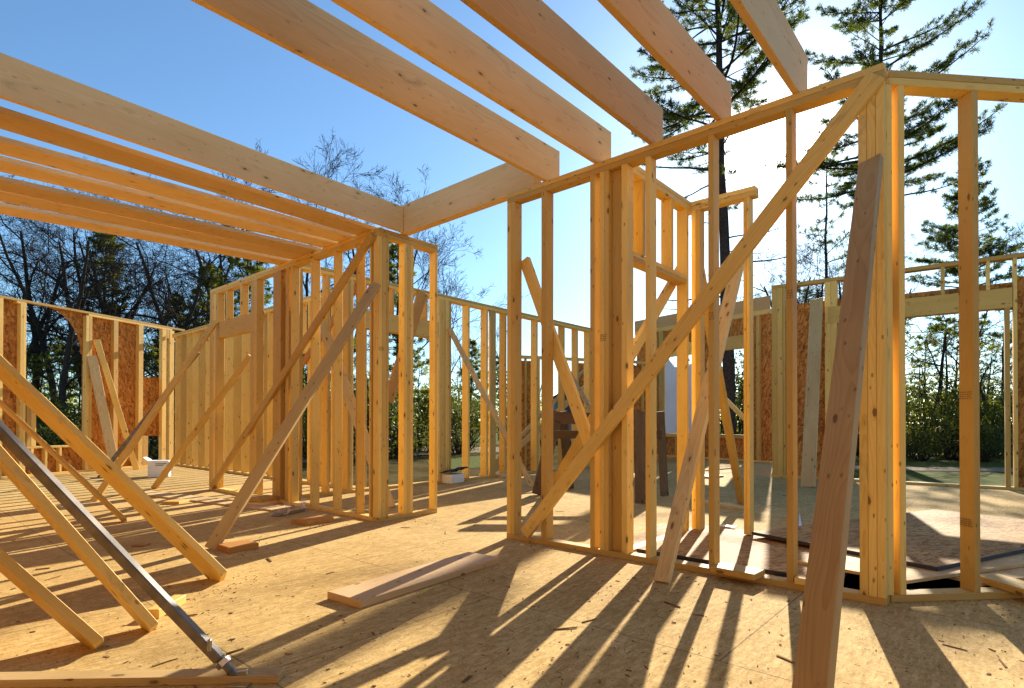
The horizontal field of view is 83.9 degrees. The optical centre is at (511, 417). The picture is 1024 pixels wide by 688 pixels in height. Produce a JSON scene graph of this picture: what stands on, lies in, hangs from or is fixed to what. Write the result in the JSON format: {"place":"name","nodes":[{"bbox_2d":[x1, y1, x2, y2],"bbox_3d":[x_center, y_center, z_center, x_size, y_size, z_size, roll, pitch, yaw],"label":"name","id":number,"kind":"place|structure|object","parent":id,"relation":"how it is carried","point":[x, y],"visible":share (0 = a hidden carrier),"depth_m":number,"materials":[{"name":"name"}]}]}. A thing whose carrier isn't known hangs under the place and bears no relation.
{"place":"outdoors","nodes":[
{"label":"outdoors","id":0,"kind":"place"},
{"bbox_2d":[302,447,506,461],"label":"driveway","id":1,"kind":"structure","parent":0,"point":[427,453],"depth_m":27.59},
{"bbox_2d":[367,242,428,449],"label":"evergreen tree","id":2,"kind":"object","parent":1,"relation":"on","point":[393,276],"visible":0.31,"depth_m":25.76,"materials":[{"name":"green plant"}]},
{"bbox_2d":[389,382,461,452],"bbox_3d":[-4.796,0.020,28.156,5.655,3.417,4.221,0,-1,-18],"label":"shrub","id":3,"kind":"object","parent":1,"relation":"on","point":[421,413],"visible":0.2,"depth_m":27.64,"materials":[{"name":"green plant"}]},
{"bbox_2d":[452,433,506,443],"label":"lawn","id":4,"kind":"structure","parent":0,"point":[497,441],"depth_m":50.22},
{"bbox_2d":[451,338,488,436],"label":"evergreen tree","id":5,"kind":"object","parent":4,"relation":"on","point":[476,367],"visible":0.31,"depth_m":41.89,"materials":[{"name":"green plant"}]},
{"bbox_2d":[0,456,1023,687],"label":"floor","id":6,"kind":"structure","parent":0,"point":[430,635],"depth_m":2.81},
{"bbox_2d":[0,548,103,649],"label":"brace board","id":7,"kind":"object","parent":6,"relation":"on","point":[49,602],"visible":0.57,"depth_m":2.27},
{"bbox_2d":[0,399,126,521],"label":"brace board","id":8,"kind":"object","parent":6,"relation":"on","point":[69,468],"visible":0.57,"depth_m":5.32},
{"bbox_2d":[0,444,157,631],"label":"brace board","id":9,"kind":"object","parent":6,"relation":"on","point":[77,543],"visible":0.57,"depth_m":2.46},
{"bbox_2d":[0,295,184,478],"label":"stud wall","id":10,"kind":"structure","parent":6,"relation":"on","point":[137,392],"depth_m":10.93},
{"bbox_2d":[87,355,117,462],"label":"brace board","id":11,"kind":"object","parent":6,"relation":"on","point":[102,407],"visible":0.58,"depth_m":10.49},
{"bbox_2d":[0,355,226,581],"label":"brace board","id":12,"kind":"object","parent":6,"relation":"on","point":[150,510],"visible":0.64,"depth_m":3.31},
{"bbox_2d":[93,339,139,469],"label":"brace board","id":13,"kind":"object","parent":6,"relation":"on","point":[113,394],"visible":0.82,"depth_m":10.80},
{"bbox_2d":[0,420,250,687],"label":"steel brace","id":14,"kind":"object","parent":6,"relation":"on","point":[124,559],"visible":0.95,"depth_m":2.02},
{"bbox_2d":[0,667,284,687],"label":"wood plank","id":15,"kind":"object","parent":6,"relation":"on","point":[117,678],"visible":1,"depth_m":1.99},
{"bbox_2d":[90,320,217,501],"bbox_3d":[-4.395,-0.157,7.100,0.075,2.629,0.040,21,-23,1],"label":"brace board","id":16,"kind":"object","parent":6,"relation":"on","point":[153,413],"visible":0.9,"depth_m":7.09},
{"bbox_2d":[151,354,250,488],"bbox_3d":[-4.130,0.099,7.553,0.075,2.459,0.039,42,14,-1],"label":"brace board","id":17,"kind":"object","parent":6,"relation":"on","point":[214,405],"visible":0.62,"depth_m":7.52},
{"bbox_2d":[144,491,294,510],"bbox_3d":[-3.600,0.965,6.690,2.796,0.016,0.268,0,-1,30],"label":"plywood strip","id":18,"kind":"object","parent":6,"relation":"on","point":[225,502],"visible":0.74,"depth_m":6.57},
{"bbox_2d":[217,539,258,553],"bbox_3d":[-1.982,0.932,4.127,0.191,0.042,0.214,0,-1,40],"label":"wood block","id":19,"kind":"object","parent":6,"relation":"on","point":[236,546],"depth_m":4.09,"materials":[{"name":"brown wood"}]},
{"bbox_2d":[172,283,366,487],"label":"stud wall","id":20,"kind":"structure","parent":6,"relation":"on","point":[192,396],"depth_m":10.41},
{"bbox_2d":[209,229,373,520],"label":"stud wall","id":21,"kind":"structure","parent":6,"relation":"on","point":[286,339],"depth_m":6.37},
{"bbox_2d":[0,202,291,264],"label":"floor joist","id":22,"kind":"object","parent":21,"relation":"on","point":[60,219],"visible":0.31,"depth_m":5.46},
{"bbox_2d":[0,190,303,258],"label":"floor joist","id":23,"kind":"object","parent":21,"relation":"on","point":[32,202],"visible":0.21,"depth_m":5.20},
{"bbox_2d":[0,176,320,254],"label":"floor joist","id":24,"kind":"object","parent":21,"relation":"on","point":[21,187],"visible":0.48,"depth_m":4.99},
{"bbox_2d":[0,155,337,247],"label":"floor joist","id":25,"kind":"object","parent":21,"relation":"on","point":[16,167],"visible":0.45,"depth_m":4.64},
{"bbox_2d":[0,136,355,241],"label":"floor joist","id":26,"kind":"object","parent":21,"relation":"on","point":[13,148],"visible":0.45,"depth_m":4.40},
{"bbox_2d":[0,106,376,234],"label":"floor joist","id":27,"kind":"object","parent":21,"relation":"on","point":[16,122],"visible":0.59,"depth_m":4.07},
{"bbox_2d":[205,281,380,549],"bbox_3d":[-1.712,-0.135,4.678,0.089,2.613,0.038,22,-25,3],"label":"brace board","id":28,"kind":"object","parent":6,"relation":"on","point":[252,482],"visible":0.9,"depth_m":4.57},
{"bbox_2d":[210,232,375,488],"bbox_3d":[-2.664,-0.384,6.489,0.038,0.085,4.475,1,-36,-49],"label":"brace board","id":29,"kind":"object","parent":6,"relation":"on","point":[358,257],"visible":1,"depth_m":6.15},
{"bbox_2d":[320,318,395,507],"bbox_3d":[-1.837,-0.128,6.577,0.120,2.610,0.038,-18,-22,-19],"label":"brace board","id":30,"kind":"object","parent":6,"relation":"on","point":[347,390],"visible":0.38,"depth_m":6.61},
{"bbox_2d":[372,227,437,521],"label":"stud wall","id":31,"kind":"structure","parent":6,"relation":"on","point":[408,245],"depth_m":5.50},
{"bbox_2d":[400,163,540,235],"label":"support beam","id":32,"kind":"structure","parent":31,"relation":"on","point":[494,186],"depth_m":4.91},
{"bbox_2d":[327,552,499,608],"bbox_3d":[-0.521,0.928,3.344,0.266,0.040,1.134,0,-1,36],"label":"wood plank","id":33,"kind":"object","parent":6,"relation":"on","point":[367,593],"visible":1,"depth_m":3.19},
{"bbox_2d":[275,264,633,498],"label":"stud wall","id":34,"kind":"structure","parent":6,"relation":"on","point":[445,302],"depth_m":9.01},
{"bbox_2d":[389,289,426,402],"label":"brace board","id":35,"kind":"object","parent":34,"relation":"attached to","point":[419,301],"visible":0.62,"depth_m":8.13,"materials":[{"name":"brown wood"}]},
{"bbox_2d":[447,328,533,486],"bbox_3d":[-0.330,-0.180,8.422,0.075,2.698,0.038,-25,-11,-17],"label":"brace board","id":36,"kind":"object","parent":6,"relation":"on","point":[496,418],"visible":0.72,"depth_m":8.44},
{"bbox_2d":[5,495,1023,687],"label":"wood chips","id":37,"kind":"object","parent":6,"relation":"on","point":[470,676],"visible":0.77,"depth_m":2.52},
{"bbox_2d":[553,415,589,485],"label":"brace board","id":38,"kind":"object","parent":6,"relation":"on","point":[575,448],"visible":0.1,"depth_m":5.64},
{"bbox_2d":[532,410,668,503],"bbox_3d":[1.094,0.450,7.134,1.508,1.095,1.017,0,-1,34],"label":"sawhorse","id":39,"kind":"object","parent":6,"relation":"on","point":[562,420],"visible":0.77,"depth_m":6.91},
{"bbox_2d":[507,62,889,605],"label":"stud wall","id":40,"kind":"structure","parent":6,"relation":"on","point":[610,180],"depth_m":3.75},
{"bbox_2d":[191,0,559,181],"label":"floor joist","id":41,"kind":"object","parent":40,"relation":"on","point":[307,30],"visible":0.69,"depth_m":3.19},
{"bbox_2d":[330,0,610,163],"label":"floor joist","id":42,"kind":"object","parent":40,"relation":"on","point":[431,32],"visible":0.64,"depth_m":3.12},
{"bbox_2d":[522,257,589,445],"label":"brace board","id":43,"kind":"object","parent":40,"relation":"attached to","point":[566,378],"visible":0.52,"depth_m":4.29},
{"bbox_2d":[460,0,662,143],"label":"floor joist","id":44,"kind":"object","parent":40,"relation":"on","point":[541,31],"visible":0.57,"depth_m":3.04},
{"bbox_2d":[597,0,730,120],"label":"floor joist","id":45,"kind":"object","parent":40,"relation":"on","point":[657,31],"visible":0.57,"depth_m":2.96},
{"bbox_2d":[710,562,764,580],"bbox_3d":[1.311,0.893,3.317,0.257,0.036,0.153,0,-1,44],"label":"wood plank","id":46,"kind":"object","parent":40,"relation":"on","point":[739,571],"visible":1,"depth_m":3.28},
{"bbox_2d":[654,262,744,583],"bbox_3d":[1.307,-0.150,3.827,0.092,2.616,0.040,-8,-38,47],"label":"brace board","id":47,"kind":"object","parent":6,"relation":"on","point":[673,533],"visible":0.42,"depth_m":3.60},
{"bbox_2d":[521,71,884,537],"bbox_3d":[0.972,-0.417,3.627,0.038,3.480,0.092,1,41,-49],"label":"brace board","id":48,"kind":"object","parent":6,"relation":"on","point":[866,89],"visible":1,"depth_m":3.38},
{"bbox_2d":[635,295,771,462],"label":"stud wall","id":49,"kind":"structure","parent":6,"relation":"on","point":[666,387],"depth_m":13.79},
{"bbox_2d":[634,523,786,577],"bbox_3d":[1.552,0.943,4.117,1.615,0.020,1.260,0,-1,41],"label":"osb sheet","id":50,"kind":"object","parent":6,"relation":"on","point":[661,530],"visible":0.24,"depth_m":4.52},
{"bbox_2d":[633,166,690,550],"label":"stud wall","id":51,"kind":"structure","parent":50,"relation":"on","point":[669,198],"depth_m":4.57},
{"bbox_2d":[633,266,676,361],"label":"brace board","id":52,"kind":"object","parent":51,"relation":"attached to","point":[639,339],"visible":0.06,"depth_m":4.45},
{"bbox_2d":[689,185,758,534],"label":"stud wall","id":53,"kind":"structure","parent":50,"relation":"on","point":[746,196],"depth_m":4.47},
{"bbox_2d":[637,525,848,577],"bbox_3d":[1.717,0.917,3.986,1.235,0.026,1.220,0,-1,41],"label":"osb sheet","id":54,"kind":"object","parent":50,"relation":"on","point":[740,547],"visible":0.34,"depth_m":3.87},
{"bbox_2d":[704,268,743,504],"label":"brace board","id":55,"kind":"object","parent":6,"relation":"on","point":[730,441],"visible":0.36,"depth_m":5.87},
{"bbox_2d":[801,297,822,487],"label":"brace board","id":56,"kind":"object","parent":6,"relation":"on","point":[809,449],"visible":0.9,"depth_m":8.62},
{"bbox_2d":[792,153,883,687],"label":"brace board","id":57,"kind":"object","parent":6,"relation":"on","point":[816,652],"visible":1,"depth_m":2.00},
{"bbox_2d":[771,252,1023,490],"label":"stud wall","id":58,"kind":"structure","parent":6,"relation":"on","point":[1006,297],"depth_m":8.54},
{"bbox_2d":[844,573,991,589],"bbox_3d":[1.935,2.054,3.502,1.980,2.196,0.837,0,-1,41],"label":"stairwell","id":59,"kind":"object","parent":6,"relation":"in","point":[851,581],"depth_m":3.53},
{"bbox_2d":[887,70,1023,602],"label":"stud wall","id":60,"kind":"structure","parent":6,"relation":"on","point":[968,92],"depth_m":2.97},
{"bbox_2d":[981,574,1023,595],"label":"wood plank","id":61,"kind":"object","parent":60,"relation":"on","point":[1007,583],"visible":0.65,"depth_m":3.03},
{"bbox_2d":[948,567,1023,585],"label":"plywood sheet","id":62,"kind":"object","parent":6,"relation":"on","point":[1017,573],"visible":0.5,"depth_m":3.30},
{"bbox_2d":[798,553,1023,583],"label":"plywood sheet","id":63,"kind":"object","parent":62,"relation":"on","point":[913,574],"visible":0.3,"depth_m":3.34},
{"bbox_2d":[752,509,1023,570],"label":"osb sheet","id":64,"kind":"object","parent":63,"relation":"on","point":[932,539],"visible":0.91,"depth_m":4.11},
{"bbox_2d":[0,0,1023,423],"label":"sky","id":65,"kind":"structure","parent":0,"point":[183,61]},
{"bbox_2d":[148,423,1012,486],"bbox_3d":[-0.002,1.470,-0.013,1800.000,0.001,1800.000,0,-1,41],"label":"ground","id":66,"kind":"structure","parent":0,"point":[420,469],"depth_m":18.57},
{"bbox_2d":[37,337,81,429],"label":"hemlock","id":67,"kind":"object","parent":66,"relation":"on","point":[56,351],"visible":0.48,"depth_m":19.96,"materials":[{"name":"green plant"}]},
{"bbox_2d":[0,175,128,390],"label":"bare tree","id":68,"kind":"object","parent":66,"relation":"on","point":[35,374],"visible":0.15,"depth_m":23.74,"materials":[{"name":"brown plant"}]},
{"bbox_2d":[0,234,130,381],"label":"bare tree","id":69,"kind":"object","parent":66,"relation":"on","point":[35,333],"visible":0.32,"depth_m":23.65,"materials":[{"name":"brown plant"}]},
{"bbox_2d":[0,175,148,408],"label":"bare tree","id":70,"kind":"object","parent":66,"relation":"on","point":[41,339],"visible":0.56,"depth_m":21.81,"materials":[{"name":"brown plant"}]},
{"bbox_2d":[0,170,186,415],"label":"bare tree","id":71,"kind":"object","parent":66,"relation":"on","point":[67,362],"visible":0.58,"depth_m":19.70,"materials":[{"name":"brown plant"}]},
{"bbox_2d":[0,156,188,365],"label":"bare tree","id":72,"kind":"object","parent":66,"relation":"on","point":[74,238],"visible":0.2,"depth_m":24.82,"materials":[{"name":"brown plant"}]},
{"bbox_2d":[0,202,190,397],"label":"bare tree","id":73,"kind":"object","parent":66,"relation":"on","point":[65,285],"visible":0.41,"depth_m":23.22,"materials":[{"name":"brown plant"}]},
{"bbox_2d":[46,232,154,391],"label":"evergreen tree","id":74,"kind":"object","parent":66,"relation":"on","point":[98,266],"visible":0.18,"depth_m":25.84,"materials":[{"name":"green plant"}]},
{"bbox_2d":[0,190,202,382],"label":"bare tree","id":75,"kind":"object","parent":66,"relation":"on","point":[81,251],"visible":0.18,"depth_m":26.08,"materials":[{"name":"brown plant"}]},
{"bbox_2d":[0,219,207,375],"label":"bare tree","id":76,"kind":"object","parent":66,"relation":"on","point":[98,293],"visible":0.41,"depth_m":23.83,"materials":[{"name":"brown plant"}]},
{"bbox_2d":[40,193,209,454],"bbox_3d":[-15.731,-3.486,23.744,7.621,10.341,7.586,0,-1,-15],"label":"bare tree","id":77,"kind":"object","parent":66,"relation":"on","point":[147,272],"visible":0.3,"depth_m":23.61,"materials":[{"name":"brown plant"}]},
{"bbox_2d":[70,232,268,459],"bbox_3d":[-12.297,-3.046,21.981,6.953,9.435,6.921,0,-1,39],"label":"bare tree","id":78,"kind":"object","parent":66,"relation":"on","point":[195,302],"visible":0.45,"depth_m":21.95,"materials":[{"name":"brown plant"}]},
{"bbox_2d":[71,141,283,316],"bbox_3d":[-15.021,-6.215,27.384,5.156,15.812,9.476,0,-1,40],"label":"bare tree","id":79,"kind":"object","parent":66,"relation":"on","point":[206,259],"visible":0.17,"depth_m":27.54,"materials":[{"name":"brown plant"}]},
{"bbox_2d":[109,199,250,349],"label":"bare tree","id":80,"kind":"object","parent":66,"relation":"on","point":[223,268],"visible":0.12,"depth_m":27.86,"materials":[{"name":"brown plant"}]},
{"bbox_2d":[174,263,236,415],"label":"evergreen tree","id":81,"kind":"object","parent":66,"relation":"on","point":[209,270],"visible":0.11,"depth_m":26.74,"materials":[{"name":"green plant"}]},
{"bbox_2d":[140,172,270,360],"bbox_3d":[-16.168,-6.142,29.747,8.340,15.738,8.648,0,-1,-15],"label":"bare tree","id":82,"kind":"object","parent":66,"relation":"on","point":[220,259],"visible":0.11,"depth_m":30.42,"materials":[{"name":"brown plant"}]},
{"bbox_2d":[217,230,272,318],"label":"tree","id":83,"kind":"object","parent":66,"relation":"on","point":[251,270],"visible":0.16,"depth_m":22.79,"materials":[{"name":"green plant"}]},
{"bbox_2d":[238,146,391,388],"bbox_3d":[-10.817,-6.872,34.824,8.313,17.279,10.908,0,0,2],"label":"bare tree","id":84,"kind":"object","parent":66,"relation":"on","point":[352,252],"visible":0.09,"depth_m":32.82,"materials":[{"name":"brown plant"}]},
{"bbox_2d":[270,126,397,330],"bbox_3d":[-12.250,-7.328,34.331,10.887,18.166,5.924,0,-1,25],"label":"bare tree","id":85,"kind":"object","parent":66,"relation":"on","point":[327,172],"visible":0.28,"depth_m":32.52,"materials":[{"name":"brown plant"}]},
{"bbox_2d":[330,390,428,459],"bbox_3d":[-5.183,0.204,22.216,3.633,2.941,4.867,0,-1,-37],"label":"shrub","id":86,"kind":"object","parent":66,"relation":"on","point":[394,409],"visible":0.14,"depth_m":21.91,"materials":[{"name":"green plant"}]},
{"bbox_2d":[359,164,528,434],"bbox_3d":[-4.117,-6.534,33.619,9.939,16.585,5.408,0,-1,-12],"label":"bare tree","id":87,"kind":"object","parent":66,"relation":"on","point":[422,235],"visible":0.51,"depth_m":33.28,"materials":[{"name":"brown plant"}]},
{"bbox_2d":[394,235,498,372],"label":"bare tree","id":88,"kind":"object","parent":66,"relation":"on","point":[447,293],"visible":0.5,"depth_m":28.49,"materials":[{"name":"brown plant"}]},
{"bbox_2d":[415,389,506,453],"bbox_3d":[-2.306,0.162,26.907,5.154,3.115,3.847,0,-1,-31],"label":"shrub","id":89,"kind":"object","parent":66,"relation":"on","point":[456,440],"visible":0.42,"depth_m":26.77,"materials":[{"name":"green plant"}]},
{"bbox_2d":[26,336,1012,434],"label":"wood","id":90,"kind":"object","parent":66,"relation":"on","point":[75,405],"visible":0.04,"depth_m":71.00,"materials":[{"name":"green plant"}]},
{"bbox_2d":[522,355,645,470],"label":"stud wall","id":91,"kind":"structure","parent":66,"relation":"on","point":[640,404],"depth_m":14.22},
{"bbox_2d":[617,0,810,434],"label":"pine tree","id":92,"kind":"object","parent":66,"relation":"on","point":[675,118],"visible":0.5,"depth_m":19.53,"materials":[{"name":"green plant"}]},
{"bbox_2d":[736,219,906,303],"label":"bare tree","id":93,"kind":"object","parent":66,"relation":"on","point":[801,275],"visible":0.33,"depth_m":23.48,"materials":[{"name":"brown plant"}]},
{"bbox_2d":[739,204,905,362],"bbox_3d":[17.288,-4.580,31.279,8.015,12.696,6.108,0,-1,-30],"label":"bare tree","id":94,"kind":"object","parent":66,"relation":"on","point":[829,268],"visible":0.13,"depth_m":29.49,"materials":[{"name":"brown plant"}]},
{"bbox_2d":[905,328,953,442],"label":"hemlock","id":95,"kind":"object","parent":66,"relation":"on","point":[925,355],"visible":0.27,"depth_m":33.99,"materials":[{"name":"green plant"}]},
{"bbox_2d":[854,471,1012,485],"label":"verge","id":96,"kind":"structure","parent":66,"relation":"on","point":[993,478],"depth_m":15.30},
{"bbox_2d":[855,453,1012,466],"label":"verge","id":97,"kind":"structure","parent":66,"relation":"on","point":[932,462],"depth_m":21.03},
{"bbox_2d":[797,116,849,301],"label":"pine tree","id":98,"kind":"object","parent":97,"relation":"on","point":[825,230],"visible":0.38,"depth_m":27.04,"materials":[{"name":"green plant"}]},
{"bbox_2d":[761,0,1008,231],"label":"pine tree","id":99,"kind":"object","parent":97,"relation":"on","point":[922,155],"visible":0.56,"depth_m":20.50,"materials":[{"name":"green plant"}]},
{"bbox_2d":[905,382,950,458],"bbox_3d":[16.492,0.136,24.209,3.425,3.158,3.288,0,-1,41],"label":"shrub","id":100,"kind":"object","parent":97,"relation":"on","point":[908,409],"visible":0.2,"depth_m":23.67,"materials":[{"name":"green plant"}]},
{"bbox_2d":[906,425,954,460],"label":"shrub","id":101,"kind":"object","parent":97,"relation":"on","point":[925,437],"visible":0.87,"depth_m":21.93,"materials":[{"name":"green plant"}]},
{"bbox_2d":[906,374,990,456],"bbox_3d":[18.577,-0.086,24.739,3.771,3.623,3.928,0,0,-1],"label":"shrub","id":102,"kind":"object","parent":97,"relation":"on","point":[942,406],"visible":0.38,"depth_m":24.55,"materials":[{"name":"green plant"}]},
{"bbox_2d":[907,408,1004,461],"bbox_3d":[17.282,0.632,22.369,2.630,2.129,3.524,0,-1,-15],"label":"shrub","id":103,"kind":"object","parent":97,"relation":"on","point":[955,423],"visible":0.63,"depth_m":22.34,"materials":[{"name":"green plant"}]},
{"bbox_2d":[905,314,1012,430],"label":"bare tree","id":104,"kind":"object","parent":97,"relation":"on","point":[941,365],"visible":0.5,"depth_m":26.30,"materials":[{"name":"brown plant"}]},
{"bbox_2d":[905,157,1023,374],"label":"pine tree","id":105,"kind":"object","parent":97,"relation":"on","point":[942,237],"visible":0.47,"depth_m":23.85,"materials":[{"name":"green plant"}]},
{"bbox_2d":[918,332,1012,454],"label":"bare tree","id":106,"kind":"object","parent":97,"relation":"on","point":[980,383],"visible":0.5,"depth_m":26.35,"materials":[{"name":"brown plant"}]},
{"bbox_2d":[930,390,1012,458],"bbox_3d":[19.935,0.196,23.937,3.764,3.047,5.042,0,-1,21],"label":"shrub","id":107,"kind":"object","parent":97,"relation":"on","point":[998,415],"visible":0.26,"depth_m":23.32,"materials":[{"name":"green plant"}]},
{"bbox_2d":[942,421,1012,461],"bbox_3d":[17.769,0.914,21.446,2.034,1.549,2.152,0,-1,-19],"label":"shrub","id":108,"kind":"object","parent":97,"relation":"on","point":[984,458],"visible":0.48,"depth_m":21.26,"materials":[{"name":"green plant"}]},
{"bbox_2d":[907,315,982,429],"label":"hemlock","id":109,"kind":"object","parent":66,"relation":"on","point":[936,374],"visible":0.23,"depth_m":30.96,"materials":[{"name":"green plant"}]},
{"bbox_2d":[916,265,1012,433],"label":"bare tree","id":110,"kind":"object","parent":66,"relation":"on","point":[989,328],"visible":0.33,"depth_m":29.19,"materials":[{"name":"brown plant"}]},
{"bbox_2d":[979,325,1012,434],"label":"hemlock","id":111,"kind":"object","parent":66,"relation":"on","point":[996,348],"visible":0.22,"depth_m":30.04,"materials":[{"name":"green plant"}]},
{"bbox_3d":[-2.427,-0.432,1.633,12.200,2.726,0.101,0,-1,41],"label":"stud wall","id":112,"kind":"object","parent":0,"visible":0},
{"bbox_2d":[0,53,402,232],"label":"floor joist","id":113,"kind":"object","parent":112,"relation":"on","point":[28,85],"visible":1,"depth_m":3.87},
{"bbox_2d":[729,0,807,93],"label":"floor joist","id":114,"kind":"object","parent":112,"relation":"on","point":[769,28],"visible":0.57,"depth_m":2.86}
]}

